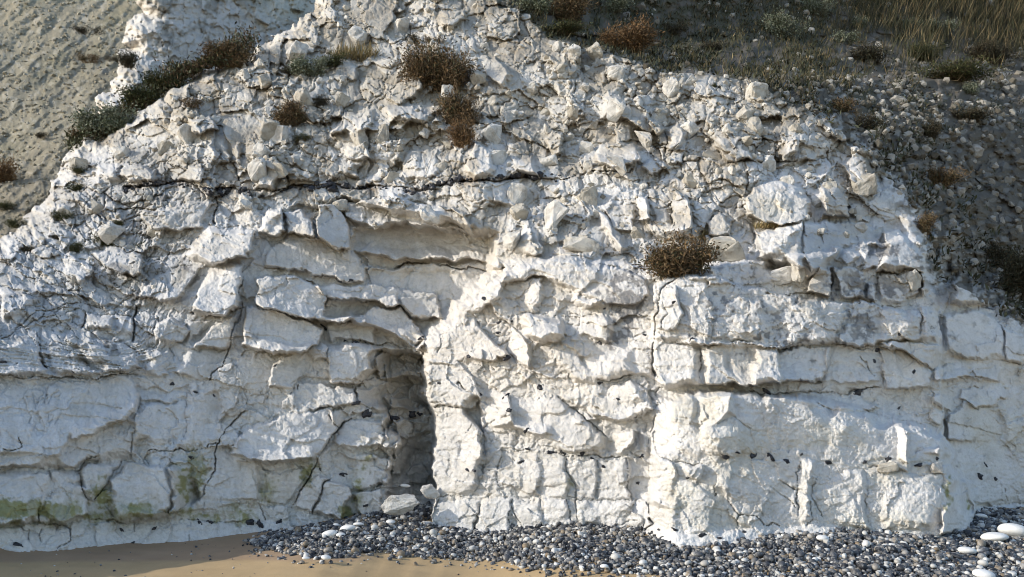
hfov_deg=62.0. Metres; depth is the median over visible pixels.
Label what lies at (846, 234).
chalk block
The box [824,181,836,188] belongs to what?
chalk block
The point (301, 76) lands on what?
chalk block
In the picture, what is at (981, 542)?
flint pebble
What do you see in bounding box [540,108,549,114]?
chalk block
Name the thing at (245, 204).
chalk block
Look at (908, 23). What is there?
shrub
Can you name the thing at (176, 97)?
chalk block
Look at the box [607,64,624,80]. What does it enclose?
chalk block
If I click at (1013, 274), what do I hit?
shrub
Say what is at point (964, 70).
shrub
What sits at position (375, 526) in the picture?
flint pebble
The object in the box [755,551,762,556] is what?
flint pebble
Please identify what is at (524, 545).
flint pebble
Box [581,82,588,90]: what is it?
chalk block
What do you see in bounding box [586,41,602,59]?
chalk block
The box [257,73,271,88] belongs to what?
chalk block
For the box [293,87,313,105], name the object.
chalk block
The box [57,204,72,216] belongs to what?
chalk block
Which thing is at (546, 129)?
chalk block
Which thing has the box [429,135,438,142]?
chalk block
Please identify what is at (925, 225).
tuft
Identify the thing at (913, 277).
chalk block
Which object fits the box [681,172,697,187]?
chalk block
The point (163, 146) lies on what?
chalk block
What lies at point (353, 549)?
flint pebble
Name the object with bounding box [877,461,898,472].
chalk block
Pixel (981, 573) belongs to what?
chalk cobble
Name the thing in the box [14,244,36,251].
cushion plant
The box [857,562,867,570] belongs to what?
flint pebble
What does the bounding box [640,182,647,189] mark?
chalk block
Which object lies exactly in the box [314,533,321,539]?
flint pebble
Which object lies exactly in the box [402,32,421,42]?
tuft
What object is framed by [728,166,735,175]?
chalk block
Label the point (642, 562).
flint pebble
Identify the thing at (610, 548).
flint pebble
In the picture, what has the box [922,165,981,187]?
shrub
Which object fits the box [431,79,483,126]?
shrub
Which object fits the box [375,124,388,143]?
chalk block
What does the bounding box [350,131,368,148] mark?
chalk block
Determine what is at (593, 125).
chalk block
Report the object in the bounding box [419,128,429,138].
chalk block
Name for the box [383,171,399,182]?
chalk block
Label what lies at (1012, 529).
chalk cobble
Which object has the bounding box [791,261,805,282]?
chalk block
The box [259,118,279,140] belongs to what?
chalk block
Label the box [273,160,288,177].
chalk block
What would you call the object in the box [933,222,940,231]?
chalk block
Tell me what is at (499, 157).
chalk block
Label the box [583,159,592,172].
chalk block
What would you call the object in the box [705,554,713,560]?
flint pebble
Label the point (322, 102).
tuft
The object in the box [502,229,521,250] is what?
chalk block
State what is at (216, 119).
chalk block
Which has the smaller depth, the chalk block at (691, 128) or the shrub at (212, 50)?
the chalk block at (691, 128)
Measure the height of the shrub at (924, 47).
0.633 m
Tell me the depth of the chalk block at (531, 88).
12.49 m
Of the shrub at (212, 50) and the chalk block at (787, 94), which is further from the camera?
the shrub at (212, 50)
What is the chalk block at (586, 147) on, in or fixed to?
on the cliff
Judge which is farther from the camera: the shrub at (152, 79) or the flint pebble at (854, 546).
the shrub at (152, 79)
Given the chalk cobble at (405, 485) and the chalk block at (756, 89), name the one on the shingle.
the chalk cobble at (405, 485)
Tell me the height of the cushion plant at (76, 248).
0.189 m
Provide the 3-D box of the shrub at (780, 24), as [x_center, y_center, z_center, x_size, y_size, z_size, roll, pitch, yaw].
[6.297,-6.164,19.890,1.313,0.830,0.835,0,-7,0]
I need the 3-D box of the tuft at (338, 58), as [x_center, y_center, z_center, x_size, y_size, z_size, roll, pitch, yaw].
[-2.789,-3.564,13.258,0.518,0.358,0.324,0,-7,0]
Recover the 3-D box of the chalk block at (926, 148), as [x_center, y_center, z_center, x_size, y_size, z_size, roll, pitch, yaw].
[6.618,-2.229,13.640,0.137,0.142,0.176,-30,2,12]
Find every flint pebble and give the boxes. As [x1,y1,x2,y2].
[275,532,281,537]
[284,538,292,543]
[303,541,309,546]
[305,535,312,539]
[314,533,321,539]
[323,547,332,552]
[351,547,358,552]
[371,524,377,529]
[397,550,404,556]
[429,529,436,535]
[437,535,443,540]
[439,530,445,534]
[500,548,507,554]
[503,554,511,561]
[504,551,512,555]
[522,543,529,548]
[541,557,548,562]
[570,543,576,549]
[575,553,581,557]
[587,542,594,547]
[606,545,613,551]
[610,553,620,559]
[615,545,623,551]
[639,559,646,565]
[642,538,650,542]
[671,548,679,552]
[695,551,703,556]
[700,560,708,565]
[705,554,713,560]
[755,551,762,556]
[763,554,774,562]
[778,561,785,567]
[780,566,786,572]
[783,534,791,539]
[796,550,803,556]
[807,533,815,538]
[818,542,827,548]
[844,549,854,554]
[850,544,858,549]
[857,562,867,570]
[862,540,869,546]
[866,534,873,540]
[872,563,879,570]
[887,545,897,552]
[896,565,905,570]
[899,542,909,547]
[903,537,910,542]
[951,529,958,533]
[977,539,985,546]
[977,553,986,558]
[977,559,988,566]
[979,546,987,550]
[985,540,993,546]
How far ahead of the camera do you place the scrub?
13.25 m
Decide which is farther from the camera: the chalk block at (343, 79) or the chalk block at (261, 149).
the chalk block at (343, 79)
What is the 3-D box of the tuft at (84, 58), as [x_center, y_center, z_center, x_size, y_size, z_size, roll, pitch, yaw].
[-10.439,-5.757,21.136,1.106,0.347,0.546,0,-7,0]
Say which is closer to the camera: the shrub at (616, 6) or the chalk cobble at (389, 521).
the chalk cobble at (389, 521)
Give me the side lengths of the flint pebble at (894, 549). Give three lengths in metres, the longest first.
0.087 x 0.074 x 0.063 m
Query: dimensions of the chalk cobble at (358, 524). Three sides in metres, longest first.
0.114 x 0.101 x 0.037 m
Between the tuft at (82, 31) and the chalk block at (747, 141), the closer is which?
the chalk block at (747, 141)
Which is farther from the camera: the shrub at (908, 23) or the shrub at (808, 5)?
the shrub at (908, 23)
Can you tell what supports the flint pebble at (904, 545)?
on the shingle
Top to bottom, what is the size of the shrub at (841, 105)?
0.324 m
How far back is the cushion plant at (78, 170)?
11.87 m
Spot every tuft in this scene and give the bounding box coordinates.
[0,199,18,209]
[34,131,48,138]
[45,234,58,238]
[69,23,105,35]
[72,50,111,64]
[103,55,118,61]
[179,95,208,108]
[274,65,294,76]
[289,130,310,142]
[311,94,332,106]
[317,49,346,69]
[330,39,380,62]
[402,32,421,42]
[421,34,446,42]
[661,19,692,35]
[679,226,707,240]
[696,40,730,50]
[752,220,778,230]
[914,210,939,236]
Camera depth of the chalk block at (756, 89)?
12.37 m
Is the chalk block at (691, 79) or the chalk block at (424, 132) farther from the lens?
the chalk block at (691, 79)
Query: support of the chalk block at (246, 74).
on the cliff
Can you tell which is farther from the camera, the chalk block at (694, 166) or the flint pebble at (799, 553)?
the chalk block at (694, 166)
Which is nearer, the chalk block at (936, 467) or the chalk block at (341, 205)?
the chalk block at (936, 467)
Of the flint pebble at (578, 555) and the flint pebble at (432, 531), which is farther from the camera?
the flint pebble at (432, 531)
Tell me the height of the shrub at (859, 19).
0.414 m
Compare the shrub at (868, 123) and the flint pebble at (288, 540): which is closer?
the flint pebble at (288, 540)
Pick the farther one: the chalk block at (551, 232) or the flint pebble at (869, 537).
the chalk block at (551, 232)
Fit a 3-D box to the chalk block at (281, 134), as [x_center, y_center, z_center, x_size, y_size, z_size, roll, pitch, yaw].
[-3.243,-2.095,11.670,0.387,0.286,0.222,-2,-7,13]
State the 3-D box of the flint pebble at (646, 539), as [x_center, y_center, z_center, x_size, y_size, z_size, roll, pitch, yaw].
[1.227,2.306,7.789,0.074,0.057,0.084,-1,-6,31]
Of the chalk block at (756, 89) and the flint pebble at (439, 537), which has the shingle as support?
the flint pebble at (439, 537)
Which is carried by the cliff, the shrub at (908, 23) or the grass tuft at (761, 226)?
the grass tuft at (761, 226)
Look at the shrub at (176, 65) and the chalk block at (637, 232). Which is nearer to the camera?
the chalk block at (637, 232)
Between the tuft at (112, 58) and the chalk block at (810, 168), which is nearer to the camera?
the chalk block at (810, 168)
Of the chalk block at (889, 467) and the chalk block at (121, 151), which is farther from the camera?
the chalk block at (121, 151)
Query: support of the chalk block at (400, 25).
on the cliff
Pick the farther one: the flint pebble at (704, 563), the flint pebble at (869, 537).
the flint pebble at (869, 537)
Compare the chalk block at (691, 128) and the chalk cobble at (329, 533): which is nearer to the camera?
the chalk cobble at (329, 533)
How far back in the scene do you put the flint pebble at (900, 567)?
6.62 m
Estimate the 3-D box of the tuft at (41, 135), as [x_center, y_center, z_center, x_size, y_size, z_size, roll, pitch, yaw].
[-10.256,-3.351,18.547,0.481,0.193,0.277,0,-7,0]
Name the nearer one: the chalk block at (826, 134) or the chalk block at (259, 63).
the chalk block at (826, 134)
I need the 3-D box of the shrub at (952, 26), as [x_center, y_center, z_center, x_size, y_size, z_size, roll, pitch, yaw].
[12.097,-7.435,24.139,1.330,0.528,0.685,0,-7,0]
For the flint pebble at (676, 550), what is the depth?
7.43 m
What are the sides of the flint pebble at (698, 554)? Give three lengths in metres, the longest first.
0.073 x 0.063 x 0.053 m
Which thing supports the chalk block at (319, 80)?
on the cliff
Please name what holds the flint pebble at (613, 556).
on the shingle
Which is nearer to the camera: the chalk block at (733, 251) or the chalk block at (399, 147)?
the chalk block at (733, 251)
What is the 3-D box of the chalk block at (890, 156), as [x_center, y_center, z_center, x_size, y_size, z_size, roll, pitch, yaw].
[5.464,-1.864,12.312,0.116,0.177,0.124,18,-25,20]
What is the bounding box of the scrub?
[62,21,263,151]
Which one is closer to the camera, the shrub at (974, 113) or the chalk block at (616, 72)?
the chalk block at (616, 72)
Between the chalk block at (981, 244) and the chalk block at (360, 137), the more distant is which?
the chalk block at (981, 244)
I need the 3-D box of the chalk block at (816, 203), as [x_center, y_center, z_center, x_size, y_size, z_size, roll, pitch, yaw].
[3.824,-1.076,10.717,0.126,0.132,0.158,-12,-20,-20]
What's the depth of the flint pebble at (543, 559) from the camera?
7.37 m
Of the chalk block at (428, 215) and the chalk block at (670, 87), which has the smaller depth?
the chalk block at (428, 215)
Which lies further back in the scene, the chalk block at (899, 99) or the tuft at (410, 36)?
the chalk block at (899, 99)
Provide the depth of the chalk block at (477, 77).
12.52 m
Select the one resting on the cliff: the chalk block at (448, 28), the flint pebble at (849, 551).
the chalk block at (448, 28)
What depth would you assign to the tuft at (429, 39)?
13.42 m
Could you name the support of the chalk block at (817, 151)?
on the cliff
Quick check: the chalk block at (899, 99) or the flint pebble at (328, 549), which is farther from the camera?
the chalk block at (899, 99)
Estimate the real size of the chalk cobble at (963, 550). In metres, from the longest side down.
0.152 x 0.119 x 0.066 m
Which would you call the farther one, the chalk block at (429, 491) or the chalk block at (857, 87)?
the chalk block at (857, 87)
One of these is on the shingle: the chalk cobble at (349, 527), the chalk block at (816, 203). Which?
the chalk cobble at (349, 527)
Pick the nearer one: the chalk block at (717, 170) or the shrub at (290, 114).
the chalk block at (717, 170)
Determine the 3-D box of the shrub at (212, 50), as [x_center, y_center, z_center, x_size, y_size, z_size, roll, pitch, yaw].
[-4.423,-3.707,13.371,1.192,0.548,0.656,0,-7,0]
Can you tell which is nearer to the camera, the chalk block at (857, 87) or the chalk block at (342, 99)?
the chalk block at (342, 99)
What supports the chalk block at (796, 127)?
on the cliff
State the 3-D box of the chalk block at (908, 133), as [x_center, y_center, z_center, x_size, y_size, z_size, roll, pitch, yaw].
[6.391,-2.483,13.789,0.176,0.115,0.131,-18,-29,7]
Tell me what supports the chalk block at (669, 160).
on the cliff
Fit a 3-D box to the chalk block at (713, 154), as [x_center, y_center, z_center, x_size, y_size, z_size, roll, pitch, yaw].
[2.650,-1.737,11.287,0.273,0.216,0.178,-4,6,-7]
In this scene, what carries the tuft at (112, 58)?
on the scree slope
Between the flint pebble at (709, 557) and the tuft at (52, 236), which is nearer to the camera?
the flint pebble at (709, 557)
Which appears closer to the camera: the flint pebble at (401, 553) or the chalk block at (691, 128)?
the flint pebble at (401, 553)
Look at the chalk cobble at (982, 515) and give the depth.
8.73 m
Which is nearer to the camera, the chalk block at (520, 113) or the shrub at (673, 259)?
the shrub at (673, 259)
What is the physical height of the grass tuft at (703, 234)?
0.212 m
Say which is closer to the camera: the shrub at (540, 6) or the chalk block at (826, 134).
the chalk block at (826, 134)
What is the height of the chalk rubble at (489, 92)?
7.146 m
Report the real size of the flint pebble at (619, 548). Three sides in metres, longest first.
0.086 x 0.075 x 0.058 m
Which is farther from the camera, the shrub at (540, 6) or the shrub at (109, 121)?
the shrub at (540, 6)
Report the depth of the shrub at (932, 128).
14.31 m
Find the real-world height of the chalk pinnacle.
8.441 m
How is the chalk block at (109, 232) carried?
on the cliff
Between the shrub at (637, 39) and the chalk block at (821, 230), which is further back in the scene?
the shrub at (637, 39)
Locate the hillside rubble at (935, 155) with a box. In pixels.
[501,0,1023,326]
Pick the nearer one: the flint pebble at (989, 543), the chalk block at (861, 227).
the flint pebble at (989, 543)
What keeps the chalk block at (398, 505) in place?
on the shingle
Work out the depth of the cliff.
9.53 m
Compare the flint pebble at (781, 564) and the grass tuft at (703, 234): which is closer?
the flint pebble at (781, 564)
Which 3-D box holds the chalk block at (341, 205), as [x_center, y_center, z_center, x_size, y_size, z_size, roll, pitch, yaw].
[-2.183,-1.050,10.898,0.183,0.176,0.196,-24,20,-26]
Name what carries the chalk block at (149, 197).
on the cliff
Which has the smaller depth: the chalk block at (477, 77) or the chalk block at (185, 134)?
the chalk block at (185, 134)
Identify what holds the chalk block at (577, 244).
on the cliff
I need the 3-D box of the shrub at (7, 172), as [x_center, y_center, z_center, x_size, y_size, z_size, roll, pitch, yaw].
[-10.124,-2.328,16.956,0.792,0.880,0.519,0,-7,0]
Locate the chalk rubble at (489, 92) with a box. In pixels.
[15,0,926,288]
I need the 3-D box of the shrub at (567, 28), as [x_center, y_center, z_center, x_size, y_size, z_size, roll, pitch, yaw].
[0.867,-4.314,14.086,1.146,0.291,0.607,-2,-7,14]
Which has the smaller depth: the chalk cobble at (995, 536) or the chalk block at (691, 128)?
the chalk cobble at (995, 536)
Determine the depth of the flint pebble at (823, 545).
7.29 m
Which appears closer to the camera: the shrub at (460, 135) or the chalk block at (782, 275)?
the chalk block at (782, 275)
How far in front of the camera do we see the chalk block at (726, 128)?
11.32 m
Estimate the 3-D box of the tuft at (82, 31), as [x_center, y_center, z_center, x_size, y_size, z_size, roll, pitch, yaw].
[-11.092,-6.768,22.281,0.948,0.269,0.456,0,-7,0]
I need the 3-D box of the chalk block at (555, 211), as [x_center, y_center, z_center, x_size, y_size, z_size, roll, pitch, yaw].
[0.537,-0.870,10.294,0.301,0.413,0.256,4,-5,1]
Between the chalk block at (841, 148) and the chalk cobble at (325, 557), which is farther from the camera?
the chalk block at (841, 148)
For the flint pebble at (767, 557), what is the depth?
7.03 m
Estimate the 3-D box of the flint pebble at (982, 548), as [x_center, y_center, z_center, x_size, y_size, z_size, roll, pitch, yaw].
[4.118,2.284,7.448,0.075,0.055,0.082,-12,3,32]
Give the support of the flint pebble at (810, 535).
on the shingle
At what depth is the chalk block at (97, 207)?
10.99 m
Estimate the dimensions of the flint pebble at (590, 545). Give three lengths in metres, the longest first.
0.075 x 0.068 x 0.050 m
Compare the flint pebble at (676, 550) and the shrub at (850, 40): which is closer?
the flint pebble at (676, 550)
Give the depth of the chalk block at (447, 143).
11.56 m
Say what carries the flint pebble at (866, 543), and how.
on the shingle
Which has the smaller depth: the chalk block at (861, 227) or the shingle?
the shingle
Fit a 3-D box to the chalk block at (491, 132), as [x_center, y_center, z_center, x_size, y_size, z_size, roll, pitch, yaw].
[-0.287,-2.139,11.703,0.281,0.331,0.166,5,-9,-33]
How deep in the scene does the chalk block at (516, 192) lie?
10.77 m
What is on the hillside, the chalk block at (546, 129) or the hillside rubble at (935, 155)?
the hillside rubble at (935, 155)
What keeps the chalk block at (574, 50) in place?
on the cliff
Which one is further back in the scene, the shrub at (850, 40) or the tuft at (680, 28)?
the shrub at (850, 40)
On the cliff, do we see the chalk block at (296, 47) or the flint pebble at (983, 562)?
the chalk block at (296, 47)
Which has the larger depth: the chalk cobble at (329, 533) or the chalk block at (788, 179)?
the chalk block at (788, 179)
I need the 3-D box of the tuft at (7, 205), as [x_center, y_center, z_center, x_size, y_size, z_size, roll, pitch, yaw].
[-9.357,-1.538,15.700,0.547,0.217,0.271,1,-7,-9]
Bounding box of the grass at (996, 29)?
[508,0,1023,102]
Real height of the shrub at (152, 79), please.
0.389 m
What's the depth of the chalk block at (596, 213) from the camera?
10.43 m
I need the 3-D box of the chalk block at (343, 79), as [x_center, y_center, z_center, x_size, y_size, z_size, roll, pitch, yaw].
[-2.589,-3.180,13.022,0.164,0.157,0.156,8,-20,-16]
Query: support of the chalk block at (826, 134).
on the cliff
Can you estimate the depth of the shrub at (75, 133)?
13.03 m
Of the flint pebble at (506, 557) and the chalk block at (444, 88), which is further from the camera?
the chalk block at (444, 88)
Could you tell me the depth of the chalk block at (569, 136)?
11.79 m
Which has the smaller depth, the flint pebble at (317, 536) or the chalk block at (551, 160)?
the flint pebble at (317, 536)
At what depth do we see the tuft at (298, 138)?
11.59 m
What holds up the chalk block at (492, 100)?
on the cliff
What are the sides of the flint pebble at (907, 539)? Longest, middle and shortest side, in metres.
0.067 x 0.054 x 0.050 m
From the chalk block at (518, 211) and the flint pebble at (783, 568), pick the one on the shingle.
the flint pebble at (783, 568)
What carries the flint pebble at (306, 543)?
on the shingle
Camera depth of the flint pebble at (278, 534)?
8.54 m
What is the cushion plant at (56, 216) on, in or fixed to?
on the cliff
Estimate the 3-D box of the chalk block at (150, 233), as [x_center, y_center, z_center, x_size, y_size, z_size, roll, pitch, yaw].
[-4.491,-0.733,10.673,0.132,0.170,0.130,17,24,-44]
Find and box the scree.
[0,0,133,234]
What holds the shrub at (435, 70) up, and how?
on the cliff
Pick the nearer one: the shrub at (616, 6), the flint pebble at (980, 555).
the flint pebble at (980, 555)
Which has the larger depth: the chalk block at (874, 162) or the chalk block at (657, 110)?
the chalk block at (657, 110)
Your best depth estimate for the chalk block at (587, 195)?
10.59 m
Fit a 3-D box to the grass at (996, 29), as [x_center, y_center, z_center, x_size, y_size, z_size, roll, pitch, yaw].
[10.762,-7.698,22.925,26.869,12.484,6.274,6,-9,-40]
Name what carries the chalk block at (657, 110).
on the cliff
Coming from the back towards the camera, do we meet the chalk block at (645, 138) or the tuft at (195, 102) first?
the tuft at (195, 102)
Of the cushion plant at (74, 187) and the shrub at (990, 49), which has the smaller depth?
the cushion plant at (74, 187)
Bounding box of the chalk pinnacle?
[60,0,314,166]
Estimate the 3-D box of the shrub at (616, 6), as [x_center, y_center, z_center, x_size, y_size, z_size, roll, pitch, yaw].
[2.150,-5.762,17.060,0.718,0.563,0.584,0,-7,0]
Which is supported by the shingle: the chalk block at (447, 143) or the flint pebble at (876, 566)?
the flint pebble at (876, 566)
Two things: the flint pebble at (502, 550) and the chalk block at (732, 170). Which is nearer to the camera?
the flint pebble at (502, 550)
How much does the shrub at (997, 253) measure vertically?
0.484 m
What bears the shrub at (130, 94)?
on the cliff
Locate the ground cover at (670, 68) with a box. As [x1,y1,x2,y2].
[509,0,1023,318]
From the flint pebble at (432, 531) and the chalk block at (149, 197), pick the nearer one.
the flint pebble at (432, 531)
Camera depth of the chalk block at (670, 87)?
12.43 m
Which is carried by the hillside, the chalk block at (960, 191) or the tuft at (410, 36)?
the chalk block at (960, 191)
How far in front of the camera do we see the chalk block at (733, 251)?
9.50 m
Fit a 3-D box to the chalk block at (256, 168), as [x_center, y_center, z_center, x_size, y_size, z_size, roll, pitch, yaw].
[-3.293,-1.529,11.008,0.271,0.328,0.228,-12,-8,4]
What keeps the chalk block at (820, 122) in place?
on the cliff
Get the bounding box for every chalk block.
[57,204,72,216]
[69,157,88,170]
[90,199,103,213]
[98,221,125,244]
[114,146,129,158]
[146,195,152,200]
[146,227,155,236]
[157,140,173,155]
[171,95,178,102]
[177,123,202,143]
[211,115,220,123]
[240,199,251,208]
[241,68,250,80]
[247,157,266,182]
[250,142,270,156]
[254,57,266,68]
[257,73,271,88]
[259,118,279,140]
[265,100,273,105]
[270,125,287,144]
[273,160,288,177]
[286,40,308,61]
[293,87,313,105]
[298,72,307,79]
[316,77,324,84]
[332,199,348,211]
[335,91,349,107]
[339,75,346,85]
[348,25,367,45]
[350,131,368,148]
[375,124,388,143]
[380,494,419,515]
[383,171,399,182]
[389,18,409,33]
[396,145,402,151]
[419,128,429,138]
[420,204,439,224]
[420,484,439,498]
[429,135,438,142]
[435,161,448,171]
[441,84,454,97]
[441,141,450,149]
[444,25,454,31]
[470,71,485,84]
[481,123,501,143]
[486,95,499,105]
[490,150,507,164]
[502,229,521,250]
[507,182,526,202]
[510,203,528,219]
[516,111,524,116]
[526,81,537,94]
[539,154,557,165]
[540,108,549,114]
[543,123,550,133]
[544,200,568,230]
[548,230,554,235]
[552,41,561,51]
[556,63,564,73]
[560,196,568,202]
[562,236,599,254]
[564,132,573,141]
[566,105,577,119]
[567,44,580,56]
[575,186,597,206]
[578,141,593,154]
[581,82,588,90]
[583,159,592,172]
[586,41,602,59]
[588,119,598,128]
[593,209,598,217]
[606,97,625,122]
[606,155,626,175]
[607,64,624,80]
[630,226,645,238]
[634,130,651,147]
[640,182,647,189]
[654,107,661,113]
[662,77,678,97]
[666,157,671,164]
[680,121,698,139]
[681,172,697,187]
[685,75,697,84]
[692,164,697,170]
[698,197,705,203]
[702,149,720,160]
[708,236,745,261]
[715,168,721,173]
[721,123,733,133]
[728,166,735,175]
[735,104,755,121]
[740,136,752,146]
[745,82,768,102]
[745,117,763,135]
[761,127,767,135]
[761,154,775,171]
[771,266,792,285]
[779,175,794,184]
[783,91,789,98]
[788,123,802,132]
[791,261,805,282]
[805,103,813,110]
[806,165,813,170]
[811,198,821,207]
[814,147,819,155]
[817,119,822,125]
[818,228,824,234]
[823,131,830,137]
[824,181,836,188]
[837,144,845,152]
[844,231,849,237]
[851,173,877,196]
[852,85,861,91]
[854,222,867,232]
[871,160,877,165]
[876,124,882,134]
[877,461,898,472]
[887,153,894,163]
[889,95,907,103]
[903,131,912,136]
[906,269,921,291]
[922,145,931,152]
[930,462,943,472]
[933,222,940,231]
[954,187,965,197]
[972,144,983,157]
[977,240,984,248]
[989,162,998,169]
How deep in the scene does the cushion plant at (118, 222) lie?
10.82 m
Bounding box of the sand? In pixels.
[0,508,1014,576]
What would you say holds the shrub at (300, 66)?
on the cliff
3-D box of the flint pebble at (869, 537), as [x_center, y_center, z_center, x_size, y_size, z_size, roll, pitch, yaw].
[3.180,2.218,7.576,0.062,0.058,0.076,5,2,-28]
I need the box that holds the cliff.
[0,0,1023,551]
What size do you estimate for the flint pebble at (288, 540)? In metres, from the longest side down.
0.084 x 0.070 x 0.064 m
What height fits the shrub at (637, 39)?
0.698 m
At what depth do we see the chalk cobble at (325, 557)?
7.33 m
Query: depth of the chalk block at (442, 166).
11.14 m
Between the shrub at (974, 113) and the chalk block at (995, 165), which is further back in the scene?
the shrub at (974, 113)
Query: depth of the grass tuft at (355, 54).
13.42 m
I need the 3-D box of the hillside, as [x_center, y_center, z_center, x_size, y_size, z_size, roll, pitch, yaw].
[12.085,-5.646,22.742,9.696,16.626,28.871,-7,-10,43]
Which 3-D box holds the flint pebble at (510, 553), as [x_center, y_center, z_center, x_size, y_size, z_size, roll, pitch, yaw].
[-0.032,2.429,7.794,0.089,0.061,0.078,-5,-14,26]
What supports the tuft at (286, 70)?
on the cliff
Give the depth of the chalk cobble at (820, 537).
7.54 m
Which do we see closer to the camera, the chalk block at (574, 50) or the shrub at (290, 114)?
the shrub at (290, 114)
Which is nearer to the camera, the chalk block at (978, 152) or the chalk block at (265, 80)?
the chalk block at (265, 80)
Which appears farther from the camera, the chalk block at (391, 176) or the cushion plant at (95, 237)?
the chalk block at (391, 176)
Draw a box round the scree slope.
[0,0,142,237]
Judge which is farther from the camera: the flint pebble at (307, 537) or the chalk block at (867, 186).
the chalk block at (867, 186)
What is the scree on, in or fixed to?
on the scree slope
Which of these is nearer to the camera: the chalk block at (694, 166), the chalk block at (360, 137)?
the chalk block at (694, 166)
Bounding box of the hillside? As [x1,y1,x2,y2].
[496,0,1023,325]
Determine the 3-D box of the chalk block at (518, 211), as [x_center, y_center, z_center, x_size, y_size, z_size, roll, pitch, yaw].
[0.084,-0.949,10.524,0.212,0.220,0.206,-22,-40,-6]
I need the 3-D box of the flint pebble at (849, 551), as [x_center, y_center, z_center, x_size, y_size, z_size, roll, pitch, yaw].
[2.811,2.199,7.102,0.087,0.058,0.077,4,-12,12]
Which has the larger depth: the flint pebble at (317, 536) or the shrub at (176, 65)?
the shrub at (176, 65)
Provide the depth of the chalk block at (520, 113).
12.13 m
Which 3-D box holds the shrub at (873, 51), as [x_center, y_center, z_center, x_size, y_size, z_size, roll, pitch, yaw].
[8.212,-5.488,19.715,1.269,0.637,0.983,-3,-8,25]
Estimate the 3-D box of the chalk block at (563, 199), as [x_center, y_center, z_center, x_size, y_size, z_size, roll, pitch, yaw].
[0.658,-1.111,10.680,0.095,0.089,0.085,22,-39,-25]
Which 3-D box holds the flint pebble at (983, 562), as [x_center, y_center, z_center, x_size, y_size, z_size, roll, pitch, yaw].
[3.830,2.234,6.932,0.074,0.058,0.085,45,-30,-23]
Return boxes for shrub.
[0,150,20,183]
[67,100,140,138]
[67,126,89,142]
[110,46,141,70]
[113,82,163,112]
[137,66,190,91]
[165,57,204,77]
[190,35,258,70]
[265,96,308,126]
[287,53,333,76]
[383,33,486,93]
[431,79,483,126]
[445,108,481,149]
[509,0,554,15]
[532,17,592,37]
[544,0,602,22]
[594,12,664,53]
[602,0,634,15]
[632,225,729,280]
[758,4,810,40]
[799,0,837,17]
[828,96,861,114]
[830,30,860,45]
[842,37,894,65]
[849,13,871,26]
[849,109,892,129]
[899,15,922,29]
[904,37,946,61]
[906,51,1012,82]
[917,113,947,139]
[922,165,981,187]
[924,16,961,35]
[940,103,1000,123]
[960,81,984,95]
[963,34,1023,64]
[981,239,1023,268]
[998,244,1023,300]
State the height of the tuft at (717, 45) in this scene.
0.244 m
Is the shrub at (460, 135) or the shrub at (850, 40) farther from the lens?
the shrub at (850, 40)
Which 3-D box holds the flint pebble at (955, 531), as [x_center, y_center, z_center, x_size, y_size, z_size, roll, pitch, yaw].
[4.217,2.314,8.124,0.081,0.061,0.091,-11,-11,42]
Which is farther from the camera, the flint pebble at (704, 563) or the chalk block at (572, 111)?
the chalk block at (572, 111)
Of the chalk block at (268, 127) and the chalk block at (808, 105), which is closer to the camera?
the chalk block at (268, 127)
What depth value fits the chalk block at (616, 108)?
11.66 m
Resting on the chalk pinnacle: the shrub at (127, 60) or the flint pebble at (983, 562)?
the shrub at (127, 60)
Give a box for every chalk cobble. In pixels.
[321,555,330,559]
[322,530,336,536]
[340,525,355,530]
[353,522,363,525]
[386,519,394,523]
[400,484,409,487]
[816,535,828,540]
[957,547,976,553]
[972,569,995,576]
[975,513,987,517]
[980,532,1008,540]
[997,523,1023,536]
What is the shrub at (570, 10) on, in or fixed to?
on the hillside
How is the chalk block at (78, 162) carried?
on the cliff
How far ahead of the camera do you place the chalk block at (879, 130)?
12.90 m
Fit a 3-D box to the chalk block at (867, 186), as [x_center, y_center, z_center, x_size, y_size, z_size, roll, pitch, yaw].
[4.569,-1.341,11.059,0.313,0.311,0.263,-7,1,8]
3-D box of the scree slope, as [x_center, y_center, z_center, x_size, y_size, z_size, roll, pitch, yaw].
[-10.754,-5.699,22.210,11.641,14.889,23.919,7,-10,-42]
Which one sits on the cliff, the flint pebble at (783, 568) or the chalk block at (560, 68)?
the chalk block at (560, 68)
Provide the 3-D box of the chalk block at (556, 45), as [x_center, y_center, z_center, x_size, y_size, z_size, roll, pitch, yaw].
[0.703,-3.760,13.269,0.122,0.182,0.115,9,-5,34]
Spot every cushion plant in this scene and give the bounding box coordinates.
[3,215,28,228]
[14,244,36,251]
[44,209,76,220]
[62,182,86,191]
[63,241,86,252]
[67,164,87,174]
[88,231,114,246]
[113,219,124,225]
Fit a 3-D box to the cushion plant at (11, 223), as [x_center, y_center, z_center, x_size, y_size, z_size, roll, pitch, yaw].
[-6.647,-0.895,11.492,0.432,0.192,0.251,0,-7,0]
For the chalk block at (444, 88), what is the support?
on the cliff
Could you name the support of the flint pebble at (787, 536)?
on the shingle
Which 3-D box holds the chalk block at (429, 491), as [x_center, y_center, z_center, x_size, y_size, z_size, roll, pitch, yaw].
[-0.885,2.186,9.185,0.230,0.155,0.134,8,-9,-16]
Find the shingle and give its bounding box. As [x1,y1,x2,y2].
[242,501,1023,576]
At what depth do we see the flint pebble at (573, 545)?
7.64 m
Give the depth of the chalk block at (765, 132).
11.66 m
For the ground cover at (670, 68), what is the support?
on the hillside
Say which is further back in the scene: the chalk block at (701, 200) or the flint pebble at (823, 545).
the chalk block at (701, 200)
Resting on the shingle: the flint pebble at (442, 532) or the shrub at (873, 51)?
the flint pebble at (442, 532)
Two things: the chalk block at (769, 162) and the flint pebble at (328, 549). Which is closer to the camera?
the flint pebble at (328, 549)
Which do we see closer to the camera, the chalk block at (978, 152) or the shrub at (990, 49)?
the chalk block at (978, 152)

